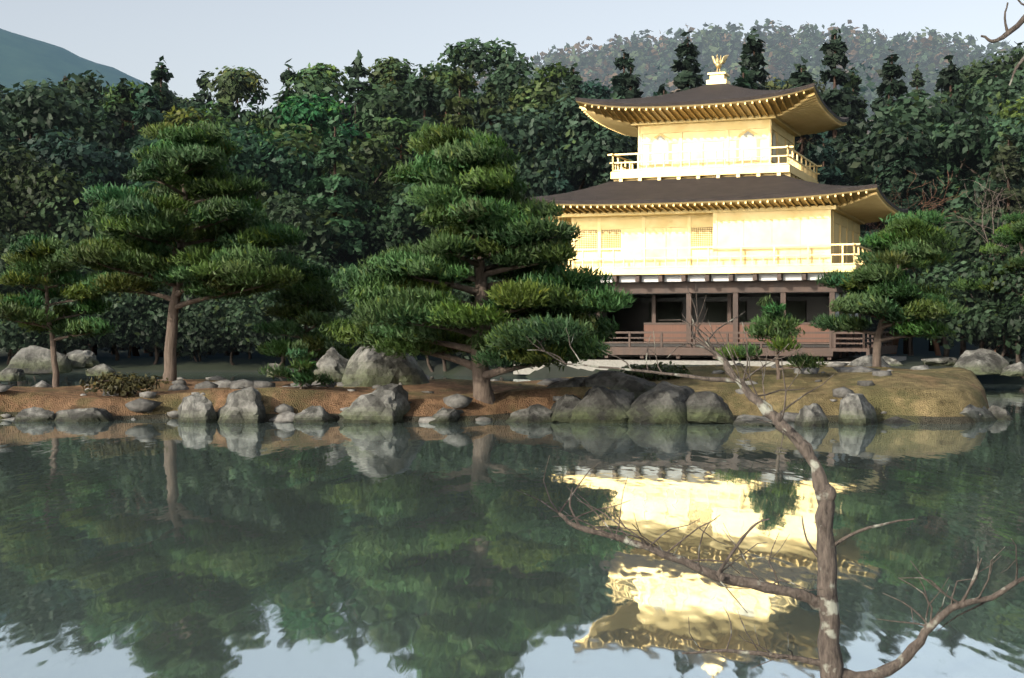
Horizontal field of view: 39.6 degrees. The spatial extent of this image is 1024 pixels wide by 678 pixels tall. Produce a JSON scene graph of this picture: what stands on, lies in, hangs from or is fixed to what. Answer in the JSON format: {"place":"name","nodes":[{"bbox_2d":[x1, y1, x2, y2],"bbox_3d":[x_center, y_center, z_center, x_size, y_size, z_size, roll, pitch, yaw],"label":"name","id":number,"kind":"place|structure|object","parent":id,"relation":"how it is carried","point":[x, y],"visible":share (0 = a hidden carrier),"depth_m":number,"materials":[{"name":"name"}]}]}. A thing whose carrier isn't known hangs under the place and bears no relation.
{"place":"outdoors","nodes":[
{"label":"outdoors","id":0,"kind":"place"},
{"bbox_2d":[0,364,988,423],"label":"shore bank","id":1,"kind":"structure","parent":0,"point":[939,396],"depth_m":30.93,"materials":[{"name":"soil"}]},
{"bbox_2d":[0,232,117,386],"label":"island pine","id":2,"kind":"object","parent":1,"relation":"on","point":[31,258],"visible":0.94,"depth_m":35.72,"materials":[{"name":"green plant"}]},
{"bbox_2d":[79,371,168,397],"bbox_3d":[-8.700,1.040,31.994,1.944,0.613,1.691,0,1,0],"label":"azalea shrub","id":3,"kind":"object","parent":1,"relation":"on","point":[122,385],"visible":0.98,"depth_m":31.71,"materials":[{"name":"green plant"}]},
{"bbox_2d":[49,119,307,380],"bbox_3d":[-8.039,-2.001,35.346,5.941,6.738,6.492,0,1,-9],"label":"island pine","id":4,"kind":"object","parent":1,"relation":"on","point":[145,229],"visible":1,"depth_m":33.81,"materials":[{"name":"green plant"}]},
{"bbox_2d":[257,339,333,388],"bbox_3d":[-4.802,0.680,31.763,1.308,1.388,1.673,0,1,21],"label":"shrub","id":5,"kind":"object","parent":1,"relation":"on","point":[302,365],"visible":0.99,"depth_m":31.45,"materials":[{"name":"green plant"}]},
{"bbox_2d":[250,262,357,371],"bbox_3d":[-5.415,-0.266,36.852,2.750,3.522,2.668,0,1,0],"label":"young pine","id":6,"kind":"object","parent":1,"relation":"on","point":[313,289],"visible":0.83,"depth_m":36.47,"materials":[{"name":"green plant"}]},
{"bbox_2d":[319,121,636,404],"bbox_3d":[-0.902,-1.572,30.564,7.144,6.426,7.183,0,1,0],"label":"island pine","id":7,"kind":"object","parent":1,"relation":"on","point":[469,183],"visible":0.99,"depth_m":29.94,"materials":[{"name":"green plant"}]},
{"bbox_2d":[0,362,981,422],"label":"rocks","id":8,"kind":"object","parent":1,"relation":"on","point":[286,414],"visible":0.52,"depth_m":31.33,"materials":[{"name":"stone"}]},
{"bbox_2d":[0,345,1023,426],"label":"shore rocks","id":9,"kind":"object","parent":1,"relation":"on","point":[625,398],"visible":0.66,"depth_m":29.79,"materials":[{"name":"stone"}]},
{"bbox_2d":[620,361,691,380],"bbox_3d":[3.361,0.786,33.410,1.740,0.556,1.097,0,1,0],"label":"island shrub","id":10,"kind":"object","parent":1,"relation":"on","point":[672,369],"visible":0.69,"depth_m":33.26,"materials":[{"name":"green plant"}]},
{"bbox_2d":[715,295,828,379],"bbox_3d":[5.864,0.086,32.499,1.850,2.294,2.251,0,1,-39],"label":"island pine","id":11,"kind":"object","parent":1,"relation":"on","point":[779,329],"visible":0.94,"depth_m":32.30,"materials":[{"name":"green plant"}]},
{"bbox_2d":[808,207,970,366],"bbox_3d":[10.257,-1.037,38.263,4.263,5.093,4.090,0,1,0],"label":"island pine","id":12,"kind":"object","parent":1,"relation":"on","point":[874,284],"visible":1,"depth_m":37.74,"materials":[{"name":"green plant"}]},
{"bbox_2d":[0,372,1023,677],"bbox_3d":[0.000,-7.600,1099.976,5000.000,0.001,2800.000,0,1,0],"label":"pond water","id":13,"kind":"structure","parent":0,"point":[152,548],"depth_m":12.94,"materials":[{"name":"green liquid"}]},
{"bbox_2d":[515,286,1023,677],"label":"bare tree","id":14,"kind":"object","parent":13,"relation":"in","point":[829,662],"visible":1,"depth_m":7.21,"materials":[{"name":"brown plant"}]},
{"bbox_2d":[0,28,1023,382],"bbox_3d":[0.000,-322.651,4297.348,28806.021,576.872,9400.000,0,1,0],"label":"terrain","id":15,"kind":"structure","parent":0,"point":[22,58],"depth_m":75.48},
{"bbox_2d":[63,62,927,139],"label":"forest trees","id":16,"kind":"object","parent":15,"relation":"on","point":[557,73],"visible":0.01,"depth_m":146.59,"materials":[{"name":"green plant"}]},
{"bbox_2d":[0,65,1023,377],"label":"forest trees","id":17,"kind":"object","parent":15,"relation":"on","point":[42,185],"visible":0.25,"depth_m":68.92,"materials":[{"name":"green plant"}]},
{"bbox_2d":[0,28,1023,350],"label":"forest trees","id":18,"kind":"object","parent":15,"relation":"on","point":[978,90],"visible":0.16,"depth_m":86.13,"materials":[{"name":"green plant"}]},
{"bbox_2d":[341,18,1021,134],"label":"forested hill","id":19,"kind":"structure","parent":15,"relation":"on","point":[784,49],"depth_m":491.64,"materials":[{"name":"green plant"}]},
{"bbox_2d":[513,54,908,373],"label":"pavilion","id":20,"kind":"structure","parent":15,"relation":"on","point":[723,204],"depth_m":56.25,"materials":[{"name":"gold metal"}]},
{"bbox_2d":[948,212,1023,376],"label":"shore pine","id":21,"kind":"object","parent":15,"relation":"on","point":[1013,232],"visible":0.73,"depth_m":50.48,"materials":[{"name":"green plant"}]},
{"bbox_2d":[0,0,1023,117],"label":"sky","id":22,"kind":"structure","parent":0,"point":[126,36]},
{"bbox_2d":[981,0,1023,85],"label":"overhanging twigs","id":23,"kind":"object","parent":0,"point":[1012,29],"visible":1,"depth_m":3.99,"materials":[{"name":"brown wood"}]}
]}

